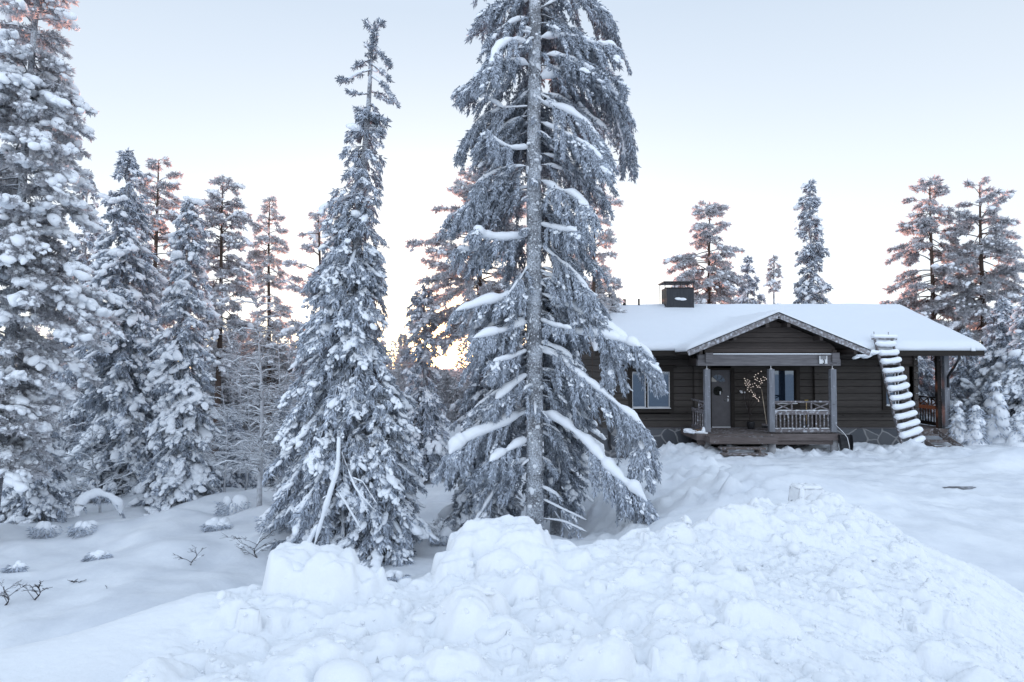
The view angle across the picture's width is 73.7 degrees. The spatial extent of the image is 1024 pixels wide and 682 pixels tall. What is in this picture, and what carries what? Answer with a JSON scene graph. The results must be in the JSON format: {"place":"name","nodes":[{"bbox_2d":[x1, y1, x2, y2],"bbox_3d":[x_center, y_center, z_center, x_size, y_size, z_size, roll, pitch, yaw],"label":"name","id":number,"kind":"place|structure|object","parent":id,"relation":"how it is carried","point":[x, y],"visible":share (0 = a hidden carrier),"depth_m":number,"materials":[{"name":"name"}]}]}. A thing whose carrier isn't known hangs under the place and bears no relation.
{"place":"outdoors","nodes":[
{"label":"outdoors","id":0,"kind":"place"},
{"bbox_2d":[0,369,1023,649],"bbox_3d":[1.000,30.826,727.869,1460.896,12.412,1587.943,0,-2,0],"label":"ground","id":1,"kind":"structure","parent":0,"point":[902,485],"depth_m":13.88,"materials":[{"name":"white snow"}]},
{"bbox_2d":[0,580,27,605],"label":"twig bush","id":2,"kind":"object","parent":1,"relation":"on","point":[3,593],"visible":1,"depth_m":11.10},
{"bbox_2d":[0,560,28,572],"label":"snowed shrub","id":3,"kind":"object","parent":1,"relation":"on","point":[19,566],"visible":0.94,"depth_m":12.83,"materials":[{"name":"white plant"}]},
{"bbox_2d":[16,580,51,599],"bbox_3d":[-7.944,4.116,11.214,0.744,0.420,0.312,-1,-2,23],"label":"twig bush","id":4,"kind":"object","parent":1,"relation":"on","point":[34,590],"visible":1,"depth_m":11.24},
{"bbox_2d":[0,413,79,524],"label":"spruce tree","id":5,"kind":"object","parent":1,"relation":"on","point":[36,501],"visible":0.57,"depth_m":17.15,"materials":[{"name":"white plant"}]},
{"bbox_2d":[25,521,61,538],"bbox_3d":[-10.573,4.315,15.434,0.722,0.479,0.685,1,-2,-39],"label":"snowed shrub","id":6,"kind":"object","parent":1,"relation":"on","point":[45,529],"visible":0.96,"depth_m":15.40,"materials":[{"name":"white plant"}]},
{"bbox_2d":[0,0,129,506],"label":"pine tree","id":7,"kind":"object","parent":1,"relation":"on","point":[39,277],"visible":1,"depth_m":14.84,"materials":[{"name":"white plant"}]},
{"bbox_2d":[55,382,90,470],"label":"birch tree","id":8,"kind":"object","parent":1,"relation":"on","point":[65,413],"visible":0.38,"depth_m":25.03,"materials":[{"name":"white plant"}]},
{"bbox_2d":[48,169,104,471],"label":"spruce tree","id":9,"kind":"object","parent":1,"relation":"on","point":[82,257],"visible":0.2,"depth_m":26.67,"materials":[{"name":"white plant"}]},
{"bbox_2d":[65,520,97,538],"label":"snowed shrub","id":10,"kind":"object","parent":1,"relation":"on","point":[81,528],"visible":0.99,"depth_m":15.21,"materials":[{"name":"white plant"}]},
{"bbox_2d":[81,550,112,561],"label":"snowed shrub","id":11,"kind":"object","parent":1,"relation":"on","point":[97,555],"visible":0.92,"depth_m":13.39,"materials":[{"name":"white plant"}]},
{"bbox_2d":[70,488,125,517],"bbox_3d":[-10.019,4.064,16.610,1.243,0.995,0.321,1,-2,-33],"label":"bent branch","id":12,"kind":"object","parent":1,"relation":"on","point":[83,499],"visible":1,"depth_m":16.51,"materials":[{"name":"white plant"}]},
{"bbox_2d":[54,425,154,512],"bbox_3d":[-10.928,3.436,18.345,2.298,2.423,1.931,1,-2,-32],"label":"frosted bush","id":13,"kind":"object","parent":1,"relation":"on","point":[93,436],"visible":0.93,"depth_m":18.26,"materials":[{"name":"white plant"}]},
{"bbox_2d":[60,147,172,503],"bbox_3d":[-11.911,-0.459,21.070,3.289,11.215,3.462,0,-2,0],"label":"spruce tree","id":14,"kind":"object","parent":1,"relation":"on","point":[125,389],"visible":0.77,"depth_m":20.51,"materials":[{"name":"white plant"}]},
{"bbox_2d":[130,155,185,367],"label":"pine tree","id":15,"kind":"object","parent":1,"relation":"on","point":[157,223],"visible":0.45,"depth_m":26.07,"materials":[{"name":"white plant"}]},
{"bbox_2d":[125,196,224,515],"bbox_3d":[-9.338,0.409,19.230,2.517,9.042,2.679,0,-2,0],"label":"spruce tree","id":16,"kind":"object","parent":1,"relation":"on","point":[181,472],"visible":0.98,"depth_m":18.81,"materials":[{"name":"white plant"}]},
{"bbox_2d":[173,545,206,564],"bbox_3d":[-6.270,4.208,13.261,0.602,0.437,0.295,1,-2,-21],"label":"twig bush","id":17,"kind":"object","parent":1,"relation":"on","point":[194,559],"visible":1,"depth_m":13.27,"materials":[{"name":"brown plant"}]},
{"bbox_2d":[198,517,232,531],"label":"snowed shrub","id":18,"kind":"object","parent":1,"relation":"on","point":[213,524],"visible":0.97,"depth_m":15.46,"materials":[{"name":"white plant"}]},
{"bbox_2d":[190,174,257,454],"bbox_3d":[-11.544,-0.783,26.953,2.670,11.797,3.048,0,-2,-11],"label":"pine tree","id":19,"kind":"object","parent":1,"relation":"on","point":[239,285],"visible":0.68,"depth_m":26.93,"materials":[{"name":"white plant"}]},
{"bbox_2d":[199,407,256,475],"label":"birch tree","id":20,"kind":"object","parent":1,"relation":"on","point":[214,441],"visible":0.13,"depth_m":21.89,"materials":[{"name":"white plant"}]},
{"bbox_2d":[195,386,263,491],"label":"birch tree","id":21,"kind":"object","parent":1,"relation":"on","point":[225,456],"visible":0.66,"depth_m":19.38,"materials":[{"name":"white plant"}]},
{"bbox_2d":[212,494,249,516],"bbox_3d":[-6.976,4.169,17.040,0.828,0.617,0.840,-1,-2,38],"label":"snowed shrub","id":22,"kind":"object","parent":1,"relation":"on","point":[236,503],"visible":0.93,"depth_m":17.00,"materials":[{"name":"white plant"}]},
{"bbox_2d":[195,340,270,451],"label":"birch tree","id":23,"kind":"object","parent":1,"relation":"on","point":[227,374],"visible":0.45,"depth_m":23.95,"materials":[{"name":"white plant"}]},
{"bbox_2d":[213,407,256,487],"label":"spruce tree","id":24,"kind":"object","parent":1,"relation":"on","point":[238,480],"visible":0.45,"depth_m":22.11,"materials":[{"name":"white plant"}]},
{"bbox_2d":[199,294,297,506],"bbox_3d":[-6.334,1.477,16.928,2.824,5.303,3.139,0,-2,0],"label":"birch tree","id":25,"kind":"object","parent":1,"relation":"on","point":[261,444],"visible":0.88,"depth_m":16.87,"materials":[{"name":"white plant"}]},
{"bbox_2d":[220,378,276,489],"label":"birch tree","id":26,"kind":"object","parent":1,"relation":"on","point":[250,425],"visible":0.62,"depth_m":20.43,"materials":[{"name":"white plant"}]},
{"bbox_2d":[219,527,280,557],"bbox_3d":[-5.342,4.131,13.824,1.191,0.633,0.630,0,-2,0],"label":"twig bush","id":27,"kind":"object","parent":1,"relation":"on","point":[266,545],"visible":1,"depth_m":13.87,"materials":[{"name":"brown plant"}]},
{"bbox_2d":[238,195,294,439],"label":"pine tree","id":28,"kind":"object","parent":1,"relation":"on","point":[259,256],"visible":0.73,"depth_m":32.87,"materials":[{"name":"white plant"}]},
{"bbox_2d":[239,396,293,491],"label":"birch tree","id":29,"kind":"object","parent":1,"relation":"on","point":[278,480],"visible":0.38,"depth_m":18.34,"materials":[{"name":"white plant"}]},
{"bbox_2d":[253,511,288,534],"bbox_3d":[-5.194,3.941,14.857,0.874,0.628,0.705,0,-2,0],"label":"snowed shrub","id":30,"kind":"object","parent":1,"relation":"on","point":[262,525],"visible":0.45,"depth_m":14.72,"materials":[{"name":"white plant"}]},
{"bbox_2d":[240,328,303,446],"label":"birch tree","id":31,"kind":"object","parent":1,"relation":"on","point":[285,378],"visible":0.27,"depth_m":22.93,"materials":[{"name":"white plant"}]},
{"bbox_2d":[252,393,293,487],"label":"spruce tree","id":32,"kind":"object","parent":1,"relation":"on","point":[281,472],"visible":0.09,"depth_m":21.07,"materials":[{"name":"white plant"}]},
{"bbox_2d":[275,209,330,389],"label":"pine tree","id":33,"kind":"object","parent":1,"relation":"on","point":[286,332],"visible":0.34,"depth_m":16.50,"materials":[{"name":"white plant"}]},
{"bbox_2d":[262,17,422,555],"bbox_3d":[-3.533,-1.178,14.598,3.395,11.896,3.605,0,-2,0],"label":"spruce tree","id":34,"kind":"object","parent":1,"relation":"on","point":[342,351],"visible":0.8,"depth_m":13.97,"materials":[{"name":"white plant"}]},
{"bbox_2d":[337,381,438,567],"bbox_3d":[-2.611,2.728,13.799,2.043,3.926,1.821,1,-2,-28],"label":"spruce tree","id":35,"kind":"object","parent":1,"relation":"on","point":[395,547],"visible":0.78,"depth_m":13.49,"materials":[{"name":"white plant"}]},
{"bbox_2d":[386,570,411,581],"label":"snowed shrub","id":36,"kind":"object","parent":1,"relation":"on","point":[395,575],"visible":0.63,"depth_m":12.05,"materials":[{"name":"white plant"}]},
{"bbox_2d":[399,284,457,483],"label":"spruce tree","id":37,"kind":"object","parent":1,"relation":"on","point":[430,441],"visible":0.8,"depth_m":23.11,"materials":[{"name":"white plant"}]},
{"bbox_2d":[429,526,453,546],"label":"snowed shrub","id":38,"kind":"object","parent":1,"relation":"on","point":[443,534],"visible":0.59,"depth_m":14.59,"materials":[{"name":"white plant"}]},
{"bbox_2d":[429,515,457,531],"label":"twig bush","id":39,"kind":"object","parent":1,"relation":"on","point":[444,522],"visible":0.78,"depth_m":14.88,"materials":[{"name":"white plant"}]},
{"bbox_2d":[14,279,930,453],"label":"forest","id":40,"kind":"object","parent":1,"relation":"on","point":[449,392],"visible":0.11,"depth_m":35.37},
{"bbox_2d":[404,163,542,416],"bbox_3d":[-1.129,-0.886,23.851,5.190,11.105,5.168,-1,-2,35],"label":"pine tree","id":41,"kind":"object","parent":1,"relation":"on","point":[465,291],"visible":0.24,"depth_m":23.10,"materials":[{"name":"white plant"}]},
{"bbox_2d":[433,347,523,531],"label":"spruce tree","id":42,"kind":"object","parent":1,"relation":"on","point":[460,508],"visible":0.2,"depth_m":15.39,"materials":[{"name":"white plant"}]},
{"bbox_2d":[0,491,1023,681],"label":"snow bank","id":43,"kind":"structure","parent":1,"relation":"on","point":[828,586],"depth_m":5.47,"materials":[{"name":"white snow"}]},
{"bbox_2d":[788,483,823,501],"bbox_3d":[4.798,2.503,11.127,0.502,0.346,0.345,4,-3,-17],"label":"snow block","id":44,"kind":"object","parent":43,"relation":"on","point":[799,490],"depth_m":11.01,"materials":[{"name":"white snow"}]},
{"bbox_2d":[432,0,668,538],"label":"spruce tree","id":45,"kind":"object","parent":1,"relation":"on","point":[560,305],"visible":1,"depth_m":13.78,"materials":[{"name":"white plant"}]},
{"bbox_2d":[520,337,605,536],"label":"spruce tree","id":46,"kind":"object","parent":1,"relation":"on","point":[571,493],"visible":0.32,"depth_m":15.00,"materials":[{"name":"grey plant"}]},
{"bbox_2d":[568,183,627,378],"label":"pine tree","id":47,"kind":"object","parent":1,"relation":"on","point":[605,240],"visible":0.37,"depth_m":26.78,"materials":[{"name":"grey plant"}]},
{"bbox_2d":[662,200,747,303],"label":"pine tree","id":48,"kind":"object","parent":1,"relation":"on","point":[721,279],"visible":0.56,"depth_m":37.58,"materials":[{"name":"white plant"}]},
{"bbox_2d":[733,256,766,303],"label":"spruce tree","id":49,"kind":"object","parent":1,"relation":"on","point":[745,291],"visible":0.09,"depth_m":41.84,"materials":[{"name":"white plant"}]},
{"bbox_2d":[763,254,783,303],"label":"spruce tree","id":50,"kind":"object","parent":1,"relation":"on","point":[770,275],"visible":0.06,"depth_m":50.05,"materials":[{"name":"white plant"}]},
{"bbox_2d":[576,281,986,457],"bbox_3d":[9.432,1.255,26.554,13.410,7.350,12.040,0,-2,0],"label":"log cabin","id":51,"kind":"object","parent":1,"relation":"on","point":[700,352],"visible":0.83,"depth_m":23.93,"materials":[{"name":"brown wood"}]},
{"bbox_2d":[627,366,676,412],"bbox_3d":[4.875,1.691,23.947,1.780,1.626,0.156,0,-2,0],"label":"window","id":52,"kind":"structure","parent":51,"relation":"in","point":[640,401],"depth_m":23.97,"materials":[{"name":"blue glass"}]},
{"bbox_2d":[683,427,707,433],"bbox_3d":[5.936,2.906,22.111,0.838,0.309,0.400,-1,-2,38],"label":"snow heap","id":53,"kind":"object","parent":51,"relation":"on","point":[691,431],"visible":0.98,"depth_m":21.96,"materials":[{"name":"white snow"}]},
{"bbox_2d":[713,386,722,394],"bbox_3d":[7.224,1.754,23.944,0.330,0.333,0.109,0,-2,0],"label":"door wreath","id":54,"kind":"object","parent":51,"relation":"attached to","point":[716,391],"depth_m":23.94,"materials":[{"name":"black"}]},
{"bbox_2d":[708,368,734,427],"bbox_3d":[7.335,1.995,23.976,0.920,2.081,0.146,0,-2,0],"label":"door","id":55,"kind":"structure","parent":51,"relation":"in","point":[723,405],"depth_m":23.97,"materials":[{"name":"grey paint"}]},
{"bbox_2d":[730,369,766,428],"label":"lit twig tree","id":56,"kind":"object","parent":51,"relation":"on","point":[750,424],"visible":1,"depth_m":23.39,"materials":[{"name":"black metal"}]},
{"bbox_2d":[761,390,767,427],"bbox_3d":[8.590,2.317,23.323,0.274,1.300,0.458,0,-2,0],"label":"broom","id":57,"kind":"object","parent":51,"relation":"on","point":[765,425],"visible":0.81,"depth_m":23.18,"materials":[{"name":"beige wood"}]},
{"bbox_2d":[771,366,799,407],"bbox_3d":[9.570,1.579,23.950,1.240,1.521,0.156,0,-2,0],"label":"window","id":58,"kind":"structure","parent":51,"relation":"in","point":[787,385],"depth_m":24.01,"materials":[{"name":"grey glass"}]},
{"bbox_2d":[801,400,810,427],"bbox_3d":[9.713,2.453,22.517,0.340,1.033,0.198,0,-2,0],"label":"snow shovel","id":59,"kind":"object","parent":51,"relation":"on","point":[806,420],"visible":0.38,"depth_m":22.55,"materials":[{"name":"beige"}]},
{"bbox_2d":[819,356,826,363],"bbox_3d":[9.959,0.601,21.860,0.254,0.250,0.091,0,-2,0],"label":"house number sign","id":60,"kind":"object","parent":51,"relation":"attached to","point":[822,359],"visible":1,"depth_m":21.83,"materials":[{"name":"grey"}]},
{"bbox_2d":[879,364,912,409],"bbox_3d":[13.515,1.616,23.949,1.270,1.596,0.156,0,-2,0],"label":"window","id":61,"kind":"structure","parent":51,"relation":"in","point":[885,401],"depth_m":23.92,"materials":[{"name":"black glass"}]},
{"bbox_2d":[792,179,833,303],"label":"spruce tree","id":62,"kind":"object","parent":1,"relation":"on","point":[811,255],"visible":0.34,"depth_m":35.91,"materials":[{"name":"white plant"}]},
{"bbox_2d":[835,424,852,450],"bbox_3d":[10.532,3.090,21.598,0.516,0.887,0.296,0,-2,0],"label":"snow scoop","id":63,"kind":"object","parent":1,"relation":"on","point":[845,441],"visible":0.94,"depth_m":21.71,"materials":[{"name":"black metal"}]},
{"bbox_2d":[871,332,925,443],"bbox_3d":[12.784,1.680,22.826,0.977,4.054,1.591,1,-2,-20],"label":"ladder","id":64,"kind":"object","parent":1,"relation":"on","point":[910,403],"visible":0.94,"depth_m":22.57,"materials":[{"name":"white"}]},
{"bbox_2d":[916,356,935,425],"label":"spruce tree","id":65,"kind":"object","parent":1,"relation":"on","point":[926,384],"visible":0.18,"depth_m":28.53,"materials":[{"name":"grey plant"}]},
{"bbox_2d":[878,173,983,385],"bbox_3d":[19.579,-1.994,32.010,4.186,11.863,4.327,1,-2,-26],"label":"pine tree","id":66,"kind":"object","parent":1,"relation":"on","point":[922,224],"visible":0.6,"depth_m":31.97,"materials":[{"name":"grey plant"}]},
{"bbox_2d":[932,329,978,421],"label":"spruce tree","id":67,"kind":"object","parent":1,"relation":"on","point":[962,385],"visible":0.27,"depth_m":27.66,"materials":[{"name":"white plant"}]},
{"bbox_2d":[944,401,967,443],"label":"spruce sapling","id":68,"kind":"object","parent":1,"relation":"on","point":[958,428],"visible":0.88,"depth_m":23.78,"materials":[{"name":"white plant"}]},
{"bbox_2d":[943,486,975,489],"bbox_3d":[10.150,3.321,15.511,0.712,0.048,0.340,0,-2,0],"label":"ground patch","id":69,"kind":"object","parent":1,"relation":"on","point":[965,487],"visible":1,"depth_m":15.44,"materials":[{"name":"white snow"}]},
{"bbox_2d":[929,176,1023,365],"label":"pine tree","id":70,"kind":"object","parent":1,"relation":"on","point":[996,282],"visible":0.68,"depth_m":30.52,"materials":[{"name":"grey plant"}]},
{"bbox_2d":[964,405,991,444],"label":"spruce sapling","id":71,"kind":"object","parent":1,"relation":"on","point":[975,433],"visible":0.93,"depth_m":23.35,"materials":[{"name":"white plant"}]},
{"bbox_2d":[960,297,1020,419],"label":"spruce tree","id":72,"kind":"object","parent":1,"relation":"on","point":[996,327],"visible":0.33,"depth_m":25.91,"materials":[{"name":"white plant"}]},
{"bbox_2d":[981,382,1010,443],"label":"spruce sapling","id":73,"kind":"object","parent":1,"relation":"on","point":[998,426],"visible":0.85,"depth_m":23.92,"materials":[{"name":"white plant"}]},
{"bbox_2d":[991,293,1023,440],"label":"spruce tree","id":74,"kind":"object","parent":1,"relation":"on","point":[1011,380],"visible":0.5,"depth_m":24.36,"materials":[{"name":"white plant"}]},
{"bbox_2d":[1005,411,1023,446],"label":"spruce sapling","id":75,"kind":"object","parent":1,"relation":"on","point":[1016,436],"visible":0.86,"depth_m":22.63,"materials":[{"name":"white plant"}]},
{"bbox_2d":[0,0,1023,368],"label":"sky","id":76,"kind":"structure","parent":0,"point":[738,104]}
]}

